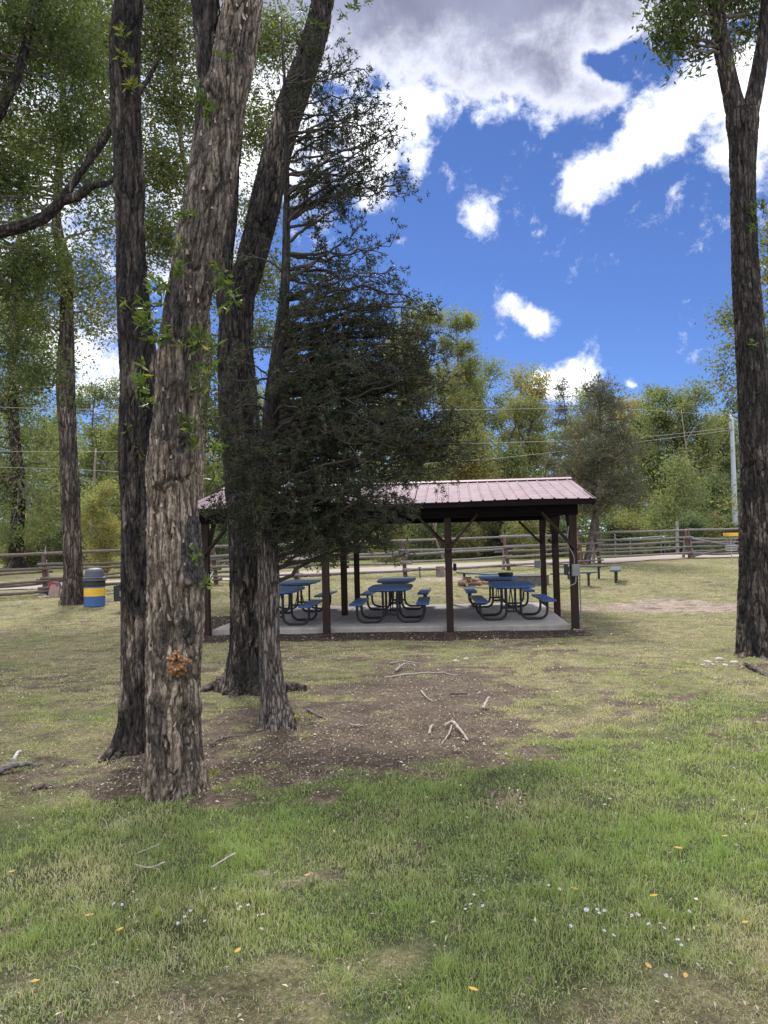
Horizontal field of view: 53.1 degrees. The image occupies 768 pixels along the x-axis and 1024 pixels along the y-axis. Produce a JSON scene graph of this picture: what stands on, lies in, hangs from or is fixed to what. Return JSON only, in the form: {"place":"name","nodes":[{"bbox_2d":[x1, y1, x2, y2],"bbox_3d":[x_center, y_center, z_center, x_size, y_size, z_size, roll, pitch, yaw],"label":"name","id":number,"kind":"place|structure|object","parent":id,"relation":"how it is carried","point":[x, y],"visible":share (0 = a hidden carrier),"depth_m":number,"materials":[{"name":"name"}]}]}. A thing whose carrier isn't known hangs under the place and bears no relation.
{"place":"outdoors","nodes":[
{"label":"outdoors","id":0,"kind":"place"},
{"bbox_2d":[0,554,738,589],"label":"gravel road","id":1,"kind":"structure","parent":0,"point":[606,560],"depth_m":37.43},
{"bbox_2d":[0,535,767,1023],"bbox_3d":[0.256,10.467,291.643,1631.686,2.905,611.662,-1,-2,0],"label":"ground","id":2,"kind":"structure","parent":0,"point":[324,1013],"depth_m":5.04,"materials":[{"name":"plant"}]},
{"bbox_2d":[12,750,21,760],"bbox_3d":[-2.826,1.870,5.919,0.032,0.051,0.203,-1,-2,-13],"label":"paper scrap","id":3,"kind":"object","parent":2,"relation":"on","point":[16,754],"visible":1,"depth_m":5.89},
{"bbox_2d":[0,540,39,567],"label":"leafy shrub","id":4,"kind":"object","parent":2,"relation":"on","point":[4,560],"visible":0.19,"depth_m":48.48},
{"bbox_2d":[0,761,42,773],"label":"fallen branch","id":5,"kind":"object","parent":2,"relation":"on","point":[8,766],"visible":0.98,"depth_m":5.60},
{"bbox_2d":[0,394,58,527],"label":"cottonwood tree","id":6,"kind":"object","parent":2,"relation":"on","point":[25,453],"visible":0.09,"depth_m":72.17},
{"bbox_2d":[0,505,60,566],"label":"willow shrub","id":7,"kind":"object","parent":2,"relation":"on","point":[46,543],"visible":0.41,"depth_m":49.29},
{"bbox_2d":[31,782,52,790],"bbox_3d":[-2.298,1.842,5.160,0.134,0.045,0.038,0,-2,-35],"label":"bark piece","id":8,"kind":"object","parent":2,"relation":"on","point":[40,786],"visible":1,"depth_m":5.15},
{"bbox_2d":[3,408,98,536],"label":"cottonwood tree","id":9,"kind":"object","parent":2,"relation":"on","point":[45,479],"visible":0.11,"depth_m":65.74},
{"bbox_2d":[0,194,103,568],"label":"cottonwood tree","id":10,"kind":"object","parent":2,"relation":"on","point":[16,484],"visible":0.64,"depth_m":45.84,"materials":[{"name":"green plant"}]},
{"bbox_2d":[48,581,61,596],"bbox_3d":[-11.118,2.610,25.960,0.437,0.544,0.190,-1,-2,0],"label":"leaning marker","id":11,"kind":"object","parent":2,"relation":"on","point":[54,587],"visible":0.98,"depth_m":25.89,"materials":[{"name":"pink stone"}]},
{"bbox_2d":[25,521,87,560],"bbox_3d":[-27.435,2.409,64.478,3.712,3.400,5.800,-1,-2,0],"label":"leafy shrub","id":12,"kind":"object","parent":2,"relation":"on","point":[52,545],"visible":0.05,"depth_m":61.99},
{"bbox_2d":[48,524,88,562],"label":"leafy shrub","id":13,"kind":"object","parent":2,"relation":"on","point":[58,545],"visible":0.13,"depth_m":48.58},
{"bbox_2d":[0,0,161,434],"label":"cottonwood tree","id":14,"kind":"object","parent":2,"relation":"on","point":[12,79],"visible":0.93,"depth_m":10.29,"materials":[{"name":"green plant"}]},
{"bbox_2d":[42,373,119,560],"bbox_3d":[-22.756,-3.479,59.831,6.635,15.051,7.439,-3,-2,32],"label":"cottonwood tree","id":15,"kind":"object","parent":2,"relation":"on","point":[82,406],"visible":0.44,"depth_m":59.45,"materials":[{"name":"plant"}]},
{"bbox_2d":[0,0,172,605],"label":"cottonwood tree","id":16,"kind":"object","parent":2,"relation":"on","point":[72,592],"visible":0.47,"depth_m":23.72,"materials":[{"name":"green plant"}]},
{"bbox_2d":[79,448,103,561],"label":"bare tree","id":17,"kind":"object","parent":2,"relation":"on","point":[94,472],"visible":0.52,"depth_m":57.11,"materials":[{"name":"brown plant"}]},
{"bbox_2d":[82,568,106,606],"bbox_3d":[-8.744,2.263,23.195,0.688,1.152,0.687,-1,-2,0],"label":"trash barrel","id":18,"kind":"object","parent":2,"relation":"on","point":[94,583],"visible":1,"depth_m":22.95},
{"bbox_2d":[80,477,120,572],"bbox_3d":[-13.866,0.752,38.021,3.195,5.082,3.368,-1,-2,0],"label":"willow shrub","id":19,"kind":"object","parent":2,"relation":"on","point":[91,506],"visible":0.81,"depth_m":37.67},
{"bbox_2d":[82,406,120,547],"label":"cottonwood tree","id":20,"kind":"object","parent":2,"relation":"on","point":[112,431],"visible":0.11,"depth_m":51.36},
{"bbox_2d":[93,410,111,556],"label":"bare tree","id":21,"kind":"object","parent":2,"relation":"on","point":[107,456],"visible":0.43,"depth_m":54.11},
{"bbox_2d":[114,584,120,600],"bbox_3d":[-7.361,2.471,22.008,0.639,0.836,0.470,-1,-2,0],"label":"pedestal grill","id":22,"kind":"object","parent":2,"relation":"on","point":[117,593],"visible":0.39,"depth_m":21.83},
{"bbox_2d":[98,0,156,764],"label":"cottonwood tree","id":23,"kind":"object","parent":2,"relation":"on","point":[134,426],"visible":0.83,"depth_m":6.16,"materials":[{"name":"brown plant"}]},
{"bbox_2d":[134,861,164,867],"bbox_3d":[-1.142,1.716,3.730,0.150,0.014,0.051,-1,-2,-6],"label":"stick","id":24,"kind":"object","parent":2,"relation":"on","point":[159,864],"visible":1,"depth_m":3.72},
{"bbox_2d":[147,905,161,928],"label":"seedling","id":25,"kind":"object","parent":2,"relation":"on","point":[159,913],"visible":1,"depth_m":3.16,"materials":[{"name":"green plant"}]},
{"bbox_2d":[131,0,263,802],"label":"cottonwood tree","id":26,"kind":"object","parent":2,"relation":"on","point":[226,39],"visible":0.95,"depth_m":4.95,"materials":[{"name":"beige plant"}]},
{"bbox_2d":[54,0,350,536],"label":"cottonwood tree","id":27,"kind":"object","parent":2,"relation":"on","point":[166,173],"visible":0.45,"depth_m":27.08,"materials":[{"name":"green plant"}]},
{"bbox_2d":[200,903,208,923],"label":"seedling","id":28,"kind":"object","parent":2,"relation":"on","point":[202,907],"visible":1,"depth_m":3.23,"materials":[{"name":"green plant"}]},
{"bbox_2d":[205,406,223,524],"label":"cottonwood tree","id":29,"kind":"object","parent":2,"relation":"on","point":[218,470],"visible":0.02,"depth_m":63.07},
{"bbox_2d":[208,768,221,780],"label":"seedling","id":30,"kind":"object","parent":2,"relation":"on","point":[215,771],"visible":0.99,"depth_m":5.18,"materials":[{"name":"green plant"}]},
{"bbox_2d":[209,524,228,565],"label":"leafy shrub","id":31,"kind":"object","parent":2,"relation":"on","point":[223,540],"visible":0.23,"depth_m":43.51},
{"bbox_2d":[210,853,234,867],"bbox_3d":[-0.783,1.700,3.747,0.015,0.017,0.172,-3,-2,30],"label":"stick","id":32,"kind":"object","parent":2,"relation":"on","point":[222,860],"visible":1,"depth_m":3.74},
{"bbox_2d":[210,734,246,745],"bbox_3d":[-1.297,1.863,6.330,0.084,0.043,0.400,-3,-2,33],"label":"surface root","id":33,"kind":"object","parent":2,"relation":"on","point":[212,743],"visible":1,"depth_m":6.34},
{"bbox_2d":[210,375,265,489],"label":"cottonwood tree","id":34,"kind":"object","parent":2,"relation":"on","point":[260,388],"visible":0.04,"depth_m":63.39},
{"bbox_2d":[200,0,372,697],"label":"cottonwood tree","id":35,"kind":"object","parent":2,"relation":"on","point":[240,675],"visible":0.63,"depth_m":8.77,"materials":[{"name":"brown plant"}]},
{"bbox_2d":[306,709,328,719],"bbox_3d":[-0.637,1.919,7.281,0.042,0.032,0.516,0,-2,-29],"label":"stick","id":36,"kind":"object","parent":2,"relation":"on","point":[316,714],"visible":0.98,"depth_m":7.27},
{"bbox_2d":[198,19,491,731],"bbox_3d":[-0.359,-1.303,6.971,2.733,6.623,1.783,-1,-2,0],"label":"juniper tree","id":37,"kind":"object","parent":2,"relation":"on","point":[307,436],"visible":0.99,"depth_m":6.84,"materials":[{"name":"green plant"}]},
{"bbox_2d":[0,529,695,595],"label":"rail fence","id":38,"kind":"object","parent":2,"relation":"on","point":[45,580],"visible":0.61,"depth_m":31.02,"materials":[{"name":"wood"}]},
{"bbox_2d":[339,525,379,559],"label":"leafy shrub","id":39,"kind":"object","parent":2,"relation":"on","point":[363,550],"visible":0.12,"depth_m":48.28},
{"bbox_2d":[332,348,393,528],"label":"cottonwood tree","id":40,"kind":"object","parent":2,"relation":"on","point":[360,451],"visible":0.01,"depth_m":64.39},
{"bbox_2d":[0,387,738,554],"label":"woods","id":41,"kind":"object","parent":2,"relation":"on","point":[583,527],"visible":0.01,"depth_m":84.68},
{"bbox_2d":[0,575,767,1023],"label":"leaf litter","id":42,"kind":"object","parent":2,"relation":"on","point":[136,777],"visible":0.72,"depth_m":6.28,"materials":[{"name":"plant"}]},
{"bbox_2d":[365,524,417,561],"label":"leafy shrub","id":43,"kind":"object","parent":2,"relation":"on","point":[396,536],"visible":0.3,"depth_m":43.83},
{"bbox_2d":[198,477,595,635],"bbox_3d":[0.275,0.991,18.704,8.520,3.432,6.340,-2,-2,5],"label":"picnic shelter","id":44,"kind":"object","parent":2,"relation":"on","point":[542,500],"visible":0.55,"depth_m":16.26,"materials":[{"name":"wood"}]},
{"bbox_2d":[279,586,321,625],"bbox_3d":[-2.326,2.111,17.190,1.710,0.774,1.860,-2,-2,5],"label":"picnic table","id":45,"kind":"object","parent":44,"relation":"on","point":[291,590],"visible":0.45,"depth_m":16.92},
{"bbox_2d":[280,579,336,611],"bbox_3d":[-2.223,2.209,20.138,1.710,0.774,1.860,-2,-2,7],"label":"picnic table","id":46,"kind":"object","parent":44,"relation":"on","point":[306,582],"visible":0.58,"depth_m":19.73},
{"bbox_2d":[349,584,429,622],"bbox_3d":[0.167,2.050,17.190,1.710,0.774,1.860,-2,-2,4],"label":"picnic table","id":47,"kind":"object","parent":44,"relation":"on","point":[398,589],"visible":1,"depth_m":16.78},
{"bbox_2d":[360,577,430,609],"bbox_3d":[0.345,2.146,20.138,1.710,0.774,1.860,-2,-2,6],"label":"picnic table","id":48,"kind":"object","parent":44,"relation":"on","point":[424,592],"visible":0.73,"depth_m":19.74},
{"bbox_2d":[463,575,534,607],"bbox_3d":[2.980,2.081,20.138,1.710,0.774,1.860,-2,-2,3],"label":"picnic table","id":49,"kind":"object","parent":44,"relation":"on","point":[471,590],"visible":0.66,"depth_m":19.71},
{"bbox_2d":[498,572,512,575],"bbox_3d":[3.209,1.645,20.253,0.400,0.090,0.400,-1,-2,0],"label":"grill pan","id":50,"kind":"object","parent":49,"relation":"on","point":[505,574],"visible":1,"depth_m":20.11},
{"bbox_2d":[470,581,556,620],"bbox_3d":[2.846,1.984,17.190,1.710,0.774,1.860,-1,-2,2],"label":"picnic table","id":51,"kind":"object","parent":44,"relation":"on","point":[501,585],"visible":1,"depth_m":16.77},
{"bbox_2d":[390,660,418,663],"bbox_3d":[0.296,2.176,11.133,0.430,0.036,0.162,-1,-2,0],"label":"stick","id":52,"kind":"object","parent":2,"relation":"on","point":[403,661],"visible":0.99,"depth_m":11.15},
{"bbox_2d":[394,663,415,671],"bbox_3d":[0.252,2.097,10.378,0.158,0.059,0.537,-3,-2,36],"label":"stick","id":53,"kind":"object","parent":2,"relation":"on","point":[398,668],"visible":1,"depth_m":10.42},
{"bbox_2d":[370,297,450,552],"bbox_3d":[1.902,-6.370,56.141,7.704,19.419,7.480,-3,-2,30],"label":"cottonwood tree","id":54,"kind":"object","parent":2,"relation":"on","point":[429,324],"visible":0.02,"depth_m":56.14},
{"bbox_2d":[374,448,459,552],"bbox_3d":[1.793,-0.998,48.103,5.961,8.271,5.373,-1,-2,0],"label":"willow shrub","id":55,"kind":"object","parent":2,"relation":"on","point":[432,476],"visible":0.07,"depth_m":47.58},
{"bbox_2d":[384,672,457,677],"bbox_3d":[0.465,2.054,9.668,0.936,0.070,0.127,-1,-2,3],"label":"stick","id":56,"kind":"object","parent":2,"relation":"on","point":[403,674],"visible":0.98,"depth_m":9.64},
{"bbox_2d":[406,523,460,560],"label":"leafy shrub","id":57,"kind":"object","parent":2,"relation":"on","point":[425,533],"visible":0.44,"depth_m":45.11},
{"bbox_2d":[433,523,443,559],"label":"bare tree","id":58,"kind":"object","parent":2,"relation":"on","point":[436,542],"visible":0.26,"depth_m":44.90,"materials":[{"name":"grey plant"}]},
{"bbox_2d":[436,566,444,576],"bbox_3d":[2.219,2.371,30.266,0.359,0.482,0.365,-1,-2,0],"label":"stump","id":59,"kind":"object","parent":2,"relation":"on","point":[440,571],"visible":0.82,"depth_m":30.13,"materials":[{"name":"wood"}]},
{"bbox_2d":[403,359,498,547],"bbox_3d":[4.086,-3.759,53.979,7.938,13.977,6.829,-1,-2,0],"label":"cottonwood tree","id":60,"kind":"object","parent":2,"relation":"on","point":[464,398],"visible":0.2,"depth_m":53.80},
{"bbox_2d":[443,720,468,740],"bbox_3d":[0.621,1.800,6.326,0.092,0.059,0.555,-1,-2,-16],"label":"stick","id":61,"kind":"object","parent":2,"relation":"on","point":[455,724],"visible":1,"depth_m":6.45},
{"bbox_2d":[450,692,467,694],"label":"stick","id":62,"kind":"object","parent":2,"relation":"on","point":[456,693],"visible":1,"depth_m":8.13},
{"bbox_2d":[457,580,466,585],"bbox_3d":[2.645,2.387,25.887,0.299,0.222,0.211,-3,-2,35],"label":"firewood log","id":63,"kind":"object","parent":2,"relation":"on","point":[461,582],"visible":1,"depth_m":25.82,"materials":[{"name":"brown wood"}]},
{"bbox_2d":[462,577,471,582],"bbox_3d":[2.818,2.288,26.010,0.307,0.224,0.214,-2,-2,27],"label":"firewood log","id":64,"kind":"object","parent":63,"relation":"on","point":[469,579],"visible":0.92,"depth_m":25.93,"materials":[{"name":"brown wood"}]},
{"bbox_2d":[429,301,495,550],"bbox_3d":[5.284,-6.405,57.959,6.740,19.416,6.632,-1,-2,0],"label":"cottonwood tree","id":65,"kind":"object","parent":2,"relation":"on","point":[463,348],"visible":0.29,"depth_m":58.12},
{"bbox_2d":[441,522,487,558],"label":"leafy shrub","id":66,"kind":"object","parent":2,"relation":"on","point":[473,531],"visible":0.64,"depth_m":46.72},
{"bbox_2d":[433,414,513,545],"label":"cottonwood tree","id":67,"kind":"object","parent":2,"relation":"on","point":[473,469],"visible":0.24,"depth_m":49.55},
{"bbox_2d":[468,581,481,585],"bbox_3d":[3.089,2.454,26.111,0.462,0.209,0.180,-2,-2,15],"label":"firewood log","id":68,"kind":"object","parent":2,"relation":"on","point":[478,583],"visible":0.85,"depth_m":26.05,"materials":[{"name":"brown wood"}]},
{"bbox_2d":[456,572,497,587],"bbox_3d":[3.100,2.289,25.635,0.260,0.564,1.638,0,-3,-43],"label":"park bench","id":69,"kind":"object","parent":2,"relation":"on","point":[465,573],"visible":0.44,"depth_m":25.56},
{"bbox_2d":[481,696,489,709],"bbox_3d":[0.995,1.850,7.453,0.040,0.073,0.338,-2,-2,20],"label":"stick","id":70,"kind":"object","parent":2,"relation":"on","point":[485,703],"visible":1,"depth_m":7.39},
{"bbox_2d":[459,353,522,535],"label":"cottonwood tree","id":71,"kind":"object","parent":2,"relation":"on","point":[492,365],"visible":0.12,"depth_m":61.64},
{"bbox_2d":[476,521,508,556],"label":"leafy shrub","id":72,"kind":"object","parent":2,"relation":"on","point":[488,527],"visible":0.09,"depth_m":48.41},
{"bbox_2d":[479,473,521,556],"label":"spruce tree","id":73,"kind":"object","parent":2,"relation":"on","point":[495,532],"visible":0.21,"depth_m":46.62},
{"bbox_2d":[480,436,538,530],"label":"cottonwood tree","id":74,"kind":"object","parent":2,"relation":"on","point":[516,471],"visible":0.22,"depth_m":51.85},
{"bbox_2d":[496,520,551,558],"bbox_3d":[8.177,1.569,44.022,3.313,3.674,3.012,-1,-2,0],"label":"leafy shrub","id":75,"kind":"object","parent":2,"relation":"on","point":[515,529],"visible":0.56,"depth_m":43.74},
{"bbox_2d":[492,385,557,540],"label":"cottonwood tree","id":76,"kind":"object","parent":2,"relation":"on","point":[522,406],"visible":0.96,"depth_m":55.05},
{"bbox_2d":[488,355,566,540],"bbox_3d":[10.683,-4.437,57.847,5.848,15.223,7.005,-1,-2,0],"label":"cottonwood tree","id":77,"kind":"object","parent":2,"relation":"on","point":[525,385],"visible":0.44,"depth_m":57.17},
{"bbox_2d":[513,574,548,585],"bbox_3d":[4.976,2.335,26.057,1.255,0.391,1.255,-1,-2,0],"label":"fire ring","id":78,"kind":"object","parent":2,"relation":"on","point":[535,579],"visible":0.58,"depth_m":25.51,"materials":[{"name":"metal"}]},
{"bbox_2d":[524,444,560,477],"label":"bare tree","id":79,"kind":"object","parent":2,"relation":"on","point":[543,461],"visible":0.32,"depth_m":50.06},
{"bbox_2d":[530,518,568,556],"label":"leafy shrub","id":80,"kind":"object","parent":2,"relation":"on","point":[563,526],"visible":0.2,"depth_m":45.59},
{"bbox_2d":[528,376,580,542],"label":"tree","id":81,"kind":"object","parent":2,"relation":"on","point":[560,387],"visible":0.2,"depth_m":50.03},
{"bbox_2d":[550,571,596,585],"bbox_3d":[6.163,2.222,24.939,1.512,0.536,0.260,-1,-2,-11],"label":"park bench","id":82,"kind":"object","parent":2,"relation":"on","point":[588,573],"visible":0.42,"depth_m":24.95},
{"bbox_2d":[559,565,606,578],"bbox_3d":[7.138,2.190,27.570,1.678,0.532,0.260,-2,-2,9],"label":"park bench","id":83,"kind":"object","parent":2,"relation":"on","point":[598,567],"visible":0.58,"depth_m":27.45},
{"bbox_2d":[573,629,613,630],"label":"stick","id":84,"kind":"object","parent":2,"relation":"on","point":[591,629],"visible":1,"depth_m":15.41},
{"bbox_2d":[530,368,657,564],"bbox_3d":[9.872,-2.130,36.120,5.939,9.640,5.935,-1,-2,0],"label":"juniper tree","id":85,"kind":"object","parent":2,"relation":"on","point":[599,489],"visible":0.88,"depth_m":35.51,"materials":[{"name":"green plant"}]},
{"bbox_2d":[557,377,632,538],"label":"cottonwood tree","id":86,"kind":"object","parent":2,"relation":"on","point":[568,427],"visible":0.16,"depth_m":70.03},
{"bbox_2d":[610,566,620,582],"bbox_3d":[7.892,2.168,26.131,0.340,0.570,1.614,-2,-2,18],"label":"park bench","id":87,"kind":"object","parent":2,"relation":"on","point":[615,569],"visible":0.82,"depth_m":25.66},
{"bbox_2d":[597,513,644,554],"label":"leafy shrub","id":88,"kind":"object","parent":2,"relation":"on","point":[609,526],"visible":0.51,"depth_m":46.85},
{"bbox_2d":[588,508,659,554],"bbox_3d":[14.957,1.316,47.318,4.281,3.552,3.511,-1,-2,0],"label":"leafy shrub","id":89,"kind":"object","parent":2,"relation":"on","point":[627,523],"visible":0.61,"depth_m":46.71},
{"bbox_2d":[602,396,656,520],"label":"cottonwood tree","id":90,"kind":"object","parent":2,"relation":"on","point":[634,404],"visible":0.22,"depth_m":63.88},
{"bbox_2d":[614,533,671,555],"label":"pipe gate","id":91,"kind":"structure","parent":2,"relation":"on","point":[660,536],"depth_m":44.95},
{"bbox_2d":[628,383,667,520],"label":"cottonwood tree","id":92,"kind":"object","parent":2,"relation":"on","point":[638,417],"visible":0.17,"depth_m":60.01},
{"bbox_2d":[640,505,676,551],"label":"leafy shrub","id":93,"kind":"object","parent":2,"relation":"on","point":[652,535],"visible":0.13,"depth_m":48.65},
{"bbox_2d":[630,377,714,512],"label":"cottonwood tree","id":94,"kind":"object","parent":2,"relation":"on","point":[661,422],"visible":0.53,"depth_m":55.79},
{"bbox_2d":[676,522,679,554],"bbox_3d":[16.802,1.548,43.958,0.245,2.002,0.203,-1,-2,0],"label":"gate post","id":95,"kind":"object","parent":2,"relation":"on","point":[677,535],"visible":0.66,"depth_m":43.89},
{"bbox_2d":[632,438,734,552],"bbox_3d":[18.501,-0.272,48.198,7.525,9.154,7.406,-1,-2,0],"label":"willow shrub","id":96,"kind":"object","parent":2,"relation":"on","point":[672,507],"visible":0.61,"depth_m":47.25,"materials":[{"name":"plant"}]},
{"bbox_2d":[661,509,713,554],"bbox_3d":[17.451,1.434,44.114,3.130,3.201,2.826,-2,-2,23],"label":"leafy shrub","id":97,"kind":"object","parent":2,"relation":"on","point":[694,522],"visible":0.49,"depth_m":43.72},
{"bbox_2d":[653,374,737,518],"bbox_3d":[22.065,-3.440,54.423,5.336,12.493,5.662,-1,-2,0],"label":"cottonwood tree","id":98,"kind":"object","parent":2,"relation":"on","point":[688,407],"visible":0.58,"depth_m":53.80,"materials":[{"name":"plant"}]},
{"bbox_2d":[627,0,767,677],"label":"cottonwood tree","id":99,"kind":"object","parent":2,"relation":"on","point":[742,118],"visible":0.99,"depth_m":11.10,"materials":[{"name":"brown plant"}]},
{"bbox_2d":[681,410,720,491],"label":"bare tree","id":100,"kind":"object","parent":2,"relation":"on","point":[685,439],"visible":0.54,"depth_m":53.14,"materials":[{"name":"brown plant"}]},
{"bbox_2d":[680,461,739,548],"bbox_3d":[21.499,0.086,50.235,5.470,6.896,5.401,-1,-2,0],"label":"willow shrub","id":101,"kind":"object","parent":2,"relation":"on","point":[715,493],"visible":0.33,"depth_m":49.61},
{"bbox_2d":[682,528,738,556],"bbox_3d":[21.763,1.485,36.423,14.233,1.749,1.004,-2,-2,23],"label":"rail fence","id":102,"kind":"object","parent":2,"relation":"on","point":[705,552],"visible":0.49,"depth_m":38.46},
{"bbox_2d":[696,510,728,552],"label":"leafy shrub","id":103,"kind":"object","parent":2,"relation":"on","point":[718,521],"visible":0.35,"depth_m":45.18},
{"bbox_2d":[691,406,739,508],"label":"cottonwood tree","id":104,"kind":"object","parent":2,"relation":"on","point":[727,440],"visible":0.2,"depth_m":59.46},
{"bbox_2d":[711,414,737,551],"bbox_3d":[20.485,-1.896,46.555,2.488,8.638,0.379,0,-2,-29],"label":"utility pole","id":105,"kind":"object","parent":2,"relation":"on","point":[733,460],"visible":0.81,"depth_m":46.98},
{"bbox_2d":[6,407,723,415],"bbox_3d":[-7.711,-6.329,43.159,58.672,2.019,1.238,-1,-2,-7],"label":"overhead wire","id":106,"kind":"object","parent":105,"relation":"attached to","point":[454,409],"visible":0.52,"depth_m":44.24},
{"bbox_2d":[8,428,723,451],"bbox_3d":[-7.678,-4.011,43.085,58.584,1.240,1.194,-1,-2,-7],"label":"overhead wire","id":107,"kind":"object","parent":105,"relation":"attached to","point":[470,443],"visible":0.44,"depth_m":44.14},
{"bbox_2d":[6,430,728,471],"bbox_3d":[-8.141,-3.318,43.658,59.374,2.248,1.105,-1,-2,-6],"label":"overhead wire","id":108,"kind":"object","parent":105,"relation":"attached to","point":[425,463],"visible":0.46,"depth_m":45.41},
{"bbox_2d":[716,399,740,505],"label":"cottonwood tree","id":109,"kind":"object","parent":2,"relation":"on","point":[737,459],"visible":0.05,"depth_m":57.92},
{"bbox_2d":[718,509,738,551],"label":"leafy shrub","id":110,"kind":"object","parent":2,"relation":"on","point":[729,523],"visible":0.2,"depth_m":46.99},
{"bbox_2d":[723,533,737,563],"bbox_3d":[15.208,1.592,33.638,0.614,1.356,0.614,-1,-2,0],"label":"disc golf basket","id":111,"kind":"object","parent":2,"relation":"on","point":[731,547],"visible":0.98,"depth_m":33.55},
{"bbox_2d":[694,194,767,518],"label":"cottonwood tree","id":112,"kind":"object","parent":2,"relation":"on","point":[732,354],"visible":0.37,"depth_m":24.18,"materials":[{"name":"green plant"}]},
{"bbox_2d":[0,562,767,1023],"bbox_3d":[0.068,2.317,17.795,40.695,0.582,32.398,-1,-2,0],"label":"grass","id":113,"kind":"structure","parent":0,"point":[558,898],"depth_m":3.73,"materials":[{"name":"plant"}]},
{"bbox_2d":[0,0,767,537],"label":"sky","id":114,"kind":"structure","parent":0,"point":[578,203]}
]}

